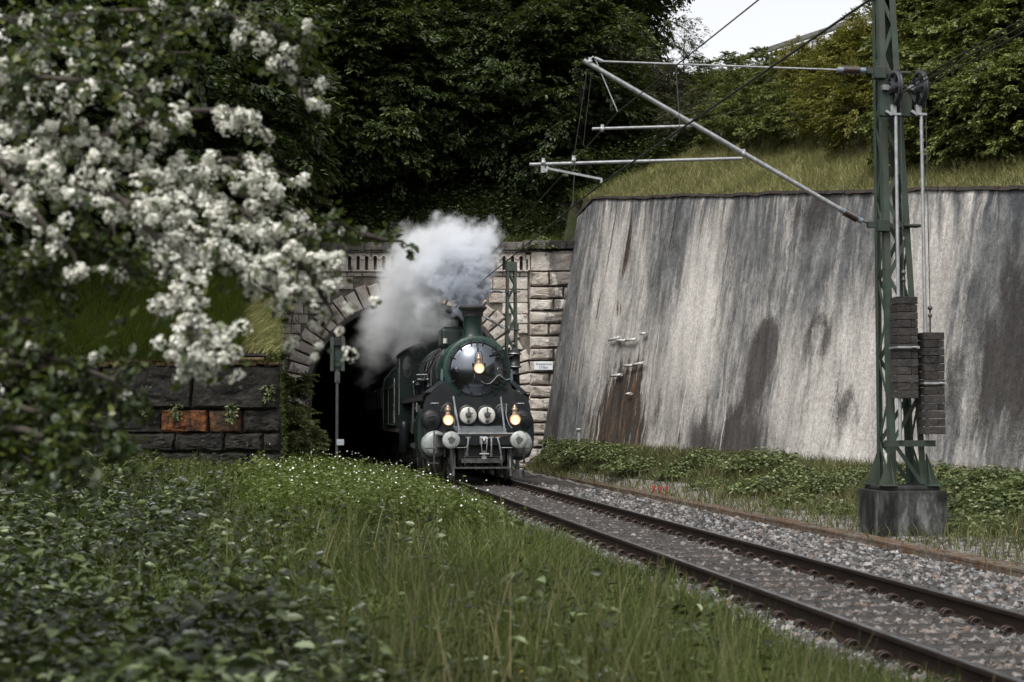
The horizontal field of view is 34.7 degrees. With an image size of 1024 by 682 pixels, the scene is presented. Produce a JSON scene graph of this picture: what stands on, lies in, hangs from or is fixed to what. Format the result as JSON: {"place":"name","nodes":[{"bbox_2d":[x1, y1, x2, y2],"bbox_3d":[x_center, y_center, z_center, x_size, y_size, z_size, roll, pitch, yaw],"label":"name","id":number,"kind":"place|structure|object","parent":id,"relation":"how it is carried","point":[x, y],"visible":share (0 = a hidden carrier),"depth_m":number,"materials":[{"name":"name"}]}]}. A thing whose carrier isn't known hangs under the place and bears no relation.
{"place":"outdoors","nodes":[
{"label":"outdoors","id":0,"kind":"place"},
{"bbox_2d":[322,449,502,466],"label":"tunnel floor","id":1,"kind":"structure","parent":0,"point":[357,454],"depth_m":83.45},
{"bbox_2d":[0,49,1023,590],"bbox_3d":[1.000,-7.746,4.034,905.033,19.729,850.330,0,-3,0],"label":"ground","id":2,"kind":"structure","parent":0,"point":[570,219],"depth_m":48.71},
{"bbox_2d":[0,0,130,285],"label":"broadleaf tree","id":3,"kind":"object","parent":2,"relation":"on","point":[4,5],"visible":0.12,"depth_m":46.68,"materials":[{"name":"green plant"}]},
{"bbox_2d":[0,0,158,236],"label":"broadleaf tree","id":4,"kind":"object","parent":2,"relation":"on","point":[98,34],"visible":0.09,"depth_m":48.69,"materials":[{"name":"green plant"}]},
{"bbox_2d":[0,0,260,247],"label":"broadleaf tree","id":5,"kind":"object","parent":2,"relation":"on","point":[197,136],"visible":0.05,"depth_m":52.96,"materials":[{"name":"green plant"}]},
{"bbox_2d":[0,208,262,360],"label":"bank grass","id":6,"kind":"structure","parent":2,"relation":"on","point":[228,308],"depth_m":44.70,"materials":[{"name":"green plant"}]},
{"bbox_2d":[0,0,263,249],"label":"broadleaf tree","id":7,"kind":"object","parent":2,"relation":"on","point":[125,187],"visible":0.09,"depth_m":50.79,"materials":[{"name":"green plant"}]},
{"bbox_2d":[0,360,282,467],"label":"stone abutment","id":8,"kind":"object","parent":2,"relation":"on","point":[203,426],"visible":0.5,"depth_m":39.86,"materials":[{"name":"grey stone"}]},
{"bbox_2d":[91,357,276,362],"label":"dead grass","id":9,"kind":"structure","parent":8,"relation":"on","point":[163,360],"depth_m":39.89,"materials":[{"name":"plant"}]},
{"bbox_2d":[32,446,299,482],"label":"base weeds","id":10,"kind":"object","parent":2,"relation":"on","point":[161,460],"visible":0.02,"depth_m":37.92,"materials":[{"name":"green plant"}]},
{"bbox_2d":[59,0,347,269],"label":"broadleaf tree","id":11,"kind":"object","parent":2,"relation":"on","point":[281,145],"visible":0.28,"depth_m":54.39,"materials":[{"name":"green plant"}]},
{"bbox_2d":[0,0,418,518],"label":"hawthorn tree","id":12,"kind":"object","parent":2,"relation":"on","point":[61,374],"visible":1,"depth_m":6.00,"materials":[{"name":"white plant"}]},
{"bbox_2d":[132,0,358,245],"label":"broadleaf tree","id":13,"kind":"object","parent":2,"relation":"on","point":[309,145],"visible":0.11,"depth_m":60.77,"materials":[{"name":"green plant"}]},
{"bbox_2d":[232,313,269,360],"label":"wing wall","id":14,"kind":"structure","parent":2,"relation":"on","point":[256,356],"depth_m":41.15,"materials":[{"name":"stone"}]},
{"bbox_2d":[190,124,336,333],"bbox_3d":[-9.558,-4.399,60.787,5.461,8.396,5.527,-2,-3,28],"label":"shrub","id":15,"kind":"object","parent":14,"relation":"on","point":[320,199],"visible":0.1,"depth_m":60.91,"materials":[{"name":"green plant"}]},
{"bbox_2d":[240,273,294,353],"bbox_3d":[-7.811,-1.272,51.970,1.726,4.251,22.467,0,-3,-10],"label":"straw","id":16,"kind":"object","parent":14,"relation":"on","point":[265,321],"visible":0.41,"depth_m":44.04,"materials":[{"name":"green plant"}]},
{"bbox_2d":[265,283,290,461],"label":"creepers","id":17,"kind":"object","parent":14,"relation":"attached to","point":[274,355],"visible":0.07,"depth_m":42.30,"materials":[{"name":"green plant"}]},
{"bbox_2d":[196,2,361,200],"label":"broadleaf tree","id":18,"kind":"object","parent":2,"relation":"on","point":[332,65],"visible":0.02,"depth_m":66.18,"materials":[{"name":"green plant"}]},
{"bbox_2d":[279,337,319,417],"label":"shrub","id":19,"kind":"object","parent":2,"relation":"on","point":[298,389],"visible":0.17,"depth_m":56.94,"materials":[{"name":"green plant"}]},
{"bbox_2d":[281,390,321,459],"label":"shrub","id":20,"kind":"object","parent":2,"relation":"on","point":[294,415],"visible":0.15,"depth_m":45.48,"materials":[{"name":"green plant"}]},
{"bbox_2d":[283,416,330,463],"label":"shrub","id":21,"kind":"object","parent":2,"relation":"on","point":[300,443],"visible":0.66,"depth_m":43.86,"materials":[{"name":"green plant"}]},
{"bbox_2d":[330,337,344,464],"bbox_3d":[-5.335,2.082,49.968,0.438,4.418,0.240,0,-3,-9],"label":"trackside signal","id":22,"kind":"object","parent":2,"relation":"on","point":[337,364],"visible":0.86,"depth_m":49.94,"materials":[{"name":"green paint"}]},
{"bbox_2d":[237,0,444,202],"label":"broadleaf tree","id":23,"kind":"object","parent":2,"relation":"on","point":[339,21],"visible":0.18,"depth_m":65.34,"materials":[{"name":"green plant"}]},
{"bbox_2d":[271,0,478,203],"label":"broadleaf tree","id":24,"kind":"object","parent":2,"relation":"on","point":[408,20],"visible":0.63,"depth_m":65.08,"materials":[{"name":"green plant"}]},
{"bbox_2d":[226,450,527,541],"bbox_3d":[-3.100,2.695,29.853,4.662,1.320,20.802,0,-3,-7],"label":"cress","id":25,"kind":"object","parent":2,"relation":"on","point":[348,483],"visible":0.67,"depth_m":21.92,"materials":[{"name":"green plant"}]},
{"bbox_2d":[0,439,793,681],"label":"nettles","id":26,"kind":"object","parent":2,"relation":"on","point":[196,636],"visible":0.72,"depth_m":8.31,"materials":[{"name":"green plant"}]},
{"bbox_2d":[249,240,574,470],"bbox_3d":[-5.777,1.888,83.340,14.214,9.487,42.402,0,-3,-4],"label":"tunnel portal","id":27,"kind":"object","parent":2,"relation":"on","point":[398,319],"visible":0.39,"depth_m":63.12,"materials":[{"name":"stone"}]},
{"bbox_2d":[330,0,540,205],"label":"broadleaf tree","id":28,"kind":"object","parent":2,"relation":"on","point":[427,92],"visible":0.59,"depth_m":65.98,"materials":[{"name":"green plant"}]},
{"bbox_2d":[194,84,712,237],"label":"undergrowth","id":29,"kind":"object","parent":2,"relation":"on","point":[660,151],"visible":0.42,"depth_m":65.88,"materials":[{"name":"green plant"}]},
{"bbox_2d":[299,168,643,249],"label":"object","id":30,"kind":"structure","parent":2,"relation":"on","point":[452,238],"depth_m":64.87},
{"bbox_2d":[378,0,603,183],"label":"broadleaf tree","id":31,"kind":"object","parent":2,"relation":"on","point":[493,39],"visible":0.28,"depth_m":67.25,"materials":[{"name":"green plant"}]},
{"bbox_2d":[0,444,999,681],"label":"tall grass","id":32,"kind":"structure","parent":2,"relation":"on","point":[370,571],"depth_m":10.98,"materials":[{"name":"green plant"}]},
{"bbox_2d":[501,261,524,477],"bbox_3d":[-0.028,0.995,55.018,0.800,7.335,0.800,0,-3,-8],"label":"lattice mast","id":33,"kind":"object","parent":2,"relation":"on","point":[511,266],"visible":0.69,"depth_m":54.97,"materials":[{"name":"green metal"}]},
{"bbox_2d":[440,0,655,199],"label":"broadleaf tree","id":34,"kind":"object","parent":2,"relation":"on","point":[508,80],"visible":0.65,"depth_m":66.30,"materials":[{"name":"green plant"}]},
{"bbox_2d":[460,0,650,93],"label":"broadleaf tree","id":35,"kind":"object","parent":2,"relation":"on","point":[634,2],"visible":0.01,"depth_m":75.87,"materials":[{"name":"green plant"}]},
{"bbox_2d":[478,0,666,181],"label":"broadleaf tree","id":36,"kind":"object","parent":2,"relation":"on","point":[603,11],"visible":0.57,"depth_m":66.28,"materials":[{"name":"green plant"}]},
{"bbox_2d":[557,440,615,456],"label":"bramble clump","id":37,"kind":"object","parent":2,"relation":"on","point":[574,450],"visible":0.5,"depth_m":54.10,"materials":[{"name":"green plant"}]},
{"bbox_2d":[506,0,697,104],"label":"broadleaf tree","id":38,"kind":"object","parent":2,"relation":"on","point":[668,23],"visible":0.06,"depth_m":77.05,"materials":[{"name":"green plant"}]},
{"bbox_2d":[580,443,642,460],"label":"bramble clump","id":39,"kind":"object","parent":2,"relation":"on","point":[594,456],"visible":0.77,"depth_m":51.50,"materials":[{"name":"green plant"}]},
{"bbox_2d":[577,13,681,125],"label":"sparse tree","id":40,"kind":"object","parent":2,"relation":"on","point":[662,68],"visible":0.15,"depth_m":72.46,"materials":[{"name":"green plant"}]},
{"bbox_2d":[567,0,694,59],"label":"sparse tree","id":41,"kind":"object","parent":2,"relation":"on","point":[655,16],"visible":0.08,"depth_m":82.96,"materials":[{"name":"green plant"}]},
{"bbox_2d":[600,455,666,471],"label":"bramble clump","id":42,"kind":"object","parent":2,"relation":"on","point":[626,464],"visible":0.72,"depth_m":48.20,"materials":[{"name":"green plant"}]},
{"bbox_2d":[608,55,683,116],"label":"dull bush","id":43,"kind":"object","parent":2,"relation":"on","point":[663,93],"visible":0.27,"depth_m":75.28,"materials":[{"name":"green plant"}]},
{"bbox_2d":[622,95,685,144],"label":"dull bush","id":44,"kind":"object","parent":2,"relation":"on","point":[645,121],"visible":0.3,"depth_m":69.01,"materials":[{"name":"green plant"}]},
{"bbox_2d":[642,0,705,37],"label":"sparse tree","id":45,"kind":"object","parent":2,"relation":"on","point":[675,18],"visible":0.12,"depth_m":84.61,"materials":[{"name":"green plant"}]},
{"bbox_2d":[654,73,696,103],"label":"dull bush","id":46,"kind":"object","parent":2,"relation":"on","point":[686,84],"visible":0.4,"depth_m":76.09,"materials":[{"name":"green plant"}]},
{"bbox_2d":[652,466,699,478],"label":"bramble clump","id":47,"kind":"object","parent":2,"relation":"on","point":[666,473],"visible":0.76,"depth_m":45.21,"materials":[{"name":"green plant"}]},
{"bbox_2d":[654,87,720,146],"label":"dull bush","id":48,"kind":"object","parent":2,"relation":"on","point":[671,117],"visible":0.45,"depth_m":65.37,"materials":[{"name":"green plant"}]},
{"bbox_2d":[662,15,712,71],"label":"sparse tree","id":49,"kind":"object","parent":2,"relation":"on","point":[692,46],"visible":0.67,"depth_m":80.88,"materials":[{"name":"green plant"}]},
{"bbox_2d":[370,450,1023,681],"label":"railway track","id":50,"kind":"structure","parent":2,"relation":"on","point":[915,655],"depth_m":16.19,"materials":[{"name":"metal"}]},
{"bbox_2d":[364,365,413,460],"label":"passenger carriage","id":51,"kind":"object","parent":50,"relation":"on","point":[373,402],"visible":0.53,"depth_m":68.90,"materials":[{"name":"black metal"}]},
{"bbox_2d":[383,368,459,466],"bbox_3d":[-2.997,2.645,59.112,2.994,3.648,7.702,0,-3,-8],"label":"tender","id":52,"kind":"object","parent":50,"relation":"on","point":[392,418],"visible":0.3,"depth_m":57.13,"materials":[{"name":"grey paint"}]},
{"bbox_2d":[393,305,533,480],"bbox_3d":[-1.593,1.591,48.846,3.180,4.743,13.703,0,-3,-8],"label":"steam locomotive","id":53,"kind":"object","parent":50,"relation":"on","point":[456,387],"visible":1,"depth_m":43.92,"materials":[{"name":"black metal"}]},
{"bbox_2d":[447,340,506,398],"bbox_3d":[-0.921,0.764,43.877,1.630,1.599,0.320,0,-3,-8],"label":"smokebox door","id":54,"kind":"structure","parent":53,"relation":"in","point":[461,370],"depth_m":43.87,"materials":[{"name":"black metal"}]},
{"bbox_2d":[667,447,736,467],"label":"bramble clump","id":55,"kind":"object","parent":2,"relation":"on","point":[685,459],"visible":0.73,"depth_m":45.97,"materials":[{"name":"green plant"}]},
{"bbox_2d":[682,55,723,85],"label":"green bush","id":56,"kind":"object","parent":2,"relation":"on","point":[698,60],"visible":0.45,"depth_m":78.05,"materials":[{"name":"green plant"}]},
{"bbox_2d":[683,72,730,107],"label":"green bush","id":57,"kind":"object","parent":2,"relation":"on","point":[706,83],"visible":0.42,"depth_m":69.66,"materials":[{"name":"green plant"}]},
{"bbox_2d":[680,93,751,146],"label":"green bush","id":58,"kind":"object","parent":2,"relation":"on","point":[701,138],"visible":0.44,"depth_m":62.60,"materials":[{"name":"green plant"}]},
{"bbox_2d":[439,481,1023,681],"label":"ballast","id":59,"kind":"structure","parent":2,"relation":"on","point":[988,587],"depth_m":19.34,"materials":[{"name":"gravel"}]},
{"bbox_2d":[707,51,756,91],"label":"green bush","id":60,"kind":"object","parent":2,"relation":"on","point":[726,56],"visible":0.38,"depth_m":71.23,"materials":[{"name":"green plant"}]},
{"bbox_2d":[709,68,765,115],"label":"green bush","id":61,"kind":"object","parent":2,"relation":"on","point":[733,84],"visible":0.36,"depth_m":65.68,"materials":[{"name":"green plant"}]},
{"bbox_2d":[711,86,793,151],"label":"green bush","id":62,"kind":"object","parent":2,"relation":"on","point":[729,126],"visible":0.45,"depth_m":59.05,"materials":[{"name":"green plant"}]},
{"bbox_2d":[719,446,804,471],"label":"bramble clump","id":63,"kind":"object","parent":2,"relation":"on","point":[754,457],"visible":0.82,"depth_m":43.06,"materials":[{"name":"green plant"}]},
{"bbox_2d":[719,473,808,494],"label":"bramble clump","id":64,"kind":"object","parent":2,"relation":"on","point":[747,484],"visible":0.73,"depth_m":38.92,"materials":[{"name":"green plant"}]},
{"bbox_2d":[737,46,790,84],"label":"green bush","id":65,"kind":"object","parent":2,"relation":"on","point":[767,56],"visible":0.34,"depth_m":67.07,"materials":[{"name":"green plant"}]},
{"bbox_2d":[736,64,791,114],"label":"green bush","id":66,"kind":"object","parent":2,"relation":"on","point":[755,83],"visible":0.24,"depth_m":62.92,"materials":[{"name":"green plant"}]},
{"bbox_2d":[521,436,1023,575],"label":"verge grass","id":67,"kind":"structure","parent":2,"relation":"on","point":[667,454],"depth_m":38.28,"materials":[{"name":"green plant"}]},
{"bbox_2d":[541,185,1023,475],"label":"retaining wall","id":68,"kind":"structure","parent":2,"relation":"on","point":[752,315],"depth_m":47.39,"materials":[{"name":"concrete"}]},
{"bbox_2d":[561,34,1016,155],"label":"slope grass","id":69,"kind":"structure","parent":2,"relation":"on","point":[695,70],"depth_m":66.50,"materials":[{"name":"green plant"}]},
{"bbox_2d":[739,81,839,147],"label":"green bush","id":70,"kind":"object","parent":2,"relation":"on","point":[770,124],"visible":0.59,"depth_m":56.70,"materials":[{"name":"green plant"}]},
{"bbox_2d":[556,475,1023,577],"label":"cable trough","id":71,"kind":"object","parent":2,"relation":"on","point":[973,561],"visible":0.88,"depth_m":26.16,"materials":[{"name":"concrete"}]},
{"bbox_2d":[758,463,826,483],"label":"bramble clump","id":72,"kind":"object","parent":2,"relation":"on","point":[785,469],"visible":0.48,"depth_m":40.05,"materials":[{"name":"green plant"}]},
{"bbox_2d":[774,35,812,88],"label":"yellow green bush","id":73,"kind":"object","parent":2,"relation":"on","point":[789,51],"visible":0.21,"depth_m":64.60,"materials":[{"name":"green plant"}]},
{"bbox_2d":[765,40,826,112],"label":"yellow green bush","id":74,"kind":"object","parent":2,"relation":"on","point":[786,73],"visible":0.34,"depth_m":59.92,"materials":[{"name":"green plant"}]},
{"bbox_2d":[725,13,870,65],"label":"guard rail","id":75,"kind":"object","parent":2,"relation":"on","point":[803,37],"visible":0.29,"depth_m":69.41,"materials":[{"name":"metal"}]},
{"bbox_2d":[763,492,835,509],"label":"bramble clump","id":76,"kind":"object","parent":2,"relation":"on","point":[778,501],"visible":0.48,"depth_m":35.29,"materials":[{"name":"green plant"}]},
{"bbox_2d":[580,117,1023,199],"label":"dry grass","id":77,"kind":"structure","parent":2,"relation":"on","point":[713,177],"depth_m":53.14,"materials":[{"name":"green plant"}]},
{"bbox_2d":[781,54,863,151],"bbox_3d":[10.505,-7.556,54.201,3.104,3.991,2.999,-2,-3,28],"label":"yellow green bush","id":78,"kind":"object","parent":2,"relation":"on","point":[809,81],"visible":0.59,"depth_m":54.05,"materials":[{"name":"green plant"}]},
{"bbox_2d":[793,471,860,492],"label":"bramble clump","id":79,"kind":"object","parent":2,"relation":"on","point":[819,482],"visible":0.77,"depth_m":37.74,"materials":[{"name":"green plant"}]},
{"bbox_2d":[804,499,857,515],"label":"bramble clump","id":80,"kind":"object","parent":2,"relation":"on","point":[826,505],"visible":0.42,"depth_m":32.98,"materials":[{"name":"green plant"}]},
{"bbox_2d":[792,25,871,116],"bbox_3d":[11.321,-9.019,57.044,3.104,3.991,2.999,0,-3,-4],"label":"yellow green bush","id":81,"kind":"object","parent":2,"relation":"on","point":[810,62],"visible":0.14,"depth_m":57.03,"materials":[{"name":"green plant"}]},
{"bbox_2d":[794,47,872,160],"bbox_3d":[10.883,-7.175,51.449,3.268,4.201,3.157,3,-4,-43],"label":"yellow green bush","id":82,"kind":"object","parent":2,"relation":"on","point":[838,128],"visible":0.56,"depth_m":51.29,"materials":[{"name":"green plant"}]},
{"bbox_2d":[824,465,869,483],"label":"bramble clump","id":83,"kind":"object","parent":2,"relation":"on","point":[854,474],"visible":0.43,"depth_m":38.47,"materials":[{"name":"green plant"}]},
{"bbox_2d":[813,5,898,106],"bbox_3d":[11.926,-9.024,55.046,3.551,4.726,3.676,-3,-4,43],"label":"yellow green bush","id":84,"kind":"object","parent":2,"relation":"on","point":[855,40],"visible":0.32,"depth_m":54.88,"materials":[{"name":"green plant"}]},
{"bbox_2d":[839,8,948,133],"bbox_3d":[12.781,-8.270,51.754,5.008,4.561,4.502,2,-4,-38],"label":"maple bush","id":85,"kind":"object","parent":2,"relation":"on","point":[901,18],"visible":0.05,"depth_m":51.21,"materials":[{"name":"green plant"}]},
{"bbox_2d":[858,0,946,536],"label":"lattice mast","id":86,"kind":"object","parent":2,"relation":"on","point":[917,498],"visible":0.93,"depth_m":27.26,"materials":[{"name":"green metal"}]},
{"bbox_2d":[529,56,874,227],"bbox_3d":[3.141,-3.260,26.812,5.768,2.734,0.148,0,-3,-8],"label":"cantilever arm","id":87,"kind":"object","parent":86,"relation":"attached to","point":[846,212],"visible":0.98,"depth_m":26.75},
{"bbox_2d":[460,0,758,288],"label":"messenger wire","id":88,"kind":"object","parent":87,"relation":"hanging from","point":[625,106],"visible":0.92,"depth_m":24.49,"materials":[{"name":"black metal"}]},
{"bbox_2d":[453,0,870,304],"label":"contact wire","id":89,"kind":"object","parent":88,"relation":"hanging from","point":[773,65],"visible":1,"depth_m":20.60,"materials":[{"name":"black metal"}]},
{"bbox_2d":[889,102,919,397],"bbox_3d":[6.437,-1.620,26.949,0.382,5.118,0.409,0,-3,-8],"label":"tension weight","id":90,"kind":"object","parent":86,"relation":"hanging from","point":[904,325],"visible":1,"depth_m":26.73,"materials":[{"name":"concrete"}]},
{"bbox_2d":[916,103,946,433],"bbox_3d":[6.882,-1.329,26.995,0.382,5.718,0.409,0,-3,-8],"label":"tension weight","id":91,"kind":"object","parent":86,"relation":"hanging from","point":[931,398],"visible":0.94,"depth_m":26.76,"materials":[{"name":"concrete"}]},
{"bbox_2d":[852,59,971,171],"bbox_3d":[11.671,-6.127,46.324,4.006,3.649,3.602,2,-4,-40],"label":"maple bush","id":92,"kind":"object","parent":2,"relation":"on","point":[866,126],"visible":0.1,"depth_m":45.92,"materials":[{"name":"green plant"}]},
{"bbox_2d":[896,459,970,488],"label":"bramble clump","id":93,"kind":"object","parent":2,"relation":"on","point":[943,466],"visible":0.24,"depth_m":36.05,"materials":[{"name":"green plant"}]},
{"bbox_2d":[898,0,969,118],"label":"maple bush","id":94,"kind":"object","parent":2,"relation":"on","point":[905,50],"visible":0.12,"depth_m":49.33,"materials":[{"name":"green plant"}]},
{"bbox_2d":[888,45,1017,167],"bbox_3d":[12.226,-6.099,44.773,3.782,3.831,4.206,2,-3,-36],"label":"maple bush","id":95,"kind":"object","parent":2,"relation":"on","point":[912,127],"visible":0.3,"depth_m":44.36,"materials":[{"name":"green plant"}]},
{"bbox_2d":[936,474,979,491],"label":"bramble clump","id":96,"kind":"object","parent":2,"relation":"on","point":[944,482],"visible":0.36,"depth_m":34.79,"materials":[{"name":"green plant"}]},
{"bbox_2d":[905,0,1023,114],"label":"maple bush","id":97,"kind":"object","parent":2,"relation":"on","point":[923,56],"visible":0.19,"depth_m":47.72,"materials":[{"name":"green plant"}]},
{"bbox_2d":[930,40,1023,168],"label":"maple bush","id":98,"kind":"object","parent":2,"relation":"on","point":[958,130],"visible":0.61,"depth_m":42.45,"materials":[{"name":"green plant"}]},
{"bbox_2d":[939,0,1023,76],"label":"maple bush","id":99,"kind":"object","parent":2,"relation":"on","point":[981,21],"visible":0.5,"depth_m":45.92,"materials":[{"name":"green plant"}]},
{"bbox_2d":[942,508,1023,536],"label":"bramble clump","id":100,"kind":"object","parent":2,"relation":"on","point":[957,517],"visible":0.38,"depth_m":27.22,"materials":[{"name":"green plant"}]},
{"bbox_2d":[947,482,1023,520],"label":"bramble clump","id":101,"kind":"object","parent":2,"relation":"on","point":[970,495],"visible":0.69,"depth_m":30.33,"materials":[{"name":"green plant"}]},
{"bbox_2d":[947,464,1023,487],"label":"bramble clump","id":102,"kind":"object","parent":2,"relation":"on","point":[979,471],"visible":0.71,"depth_m":34.57,"materials":[{"name":"green plant"}]},
{"bbox_2d":[959,44,1023,162],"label":"maple bush","id":103,"kind":"object","parent":2,"relation":"on","point":[1007,81],"visible":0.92,"depth_m":41.60,"materials":[{"name":"green plant"}]},
{"bbox_2d":[976,471,1023,503],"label":"bramble clump","id":104,"kind":"object","parent":2,"relation":"on","point":[1016,483],"visible":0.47,"depth_m":31.34,"materials":[{"name":"green plant"}]},
{"bbox_2d":[651,0,871,74],"label":"sky","id":105,"kind":"structure","parent":0,"point":[766,23],"materials":[{"name":"white"}]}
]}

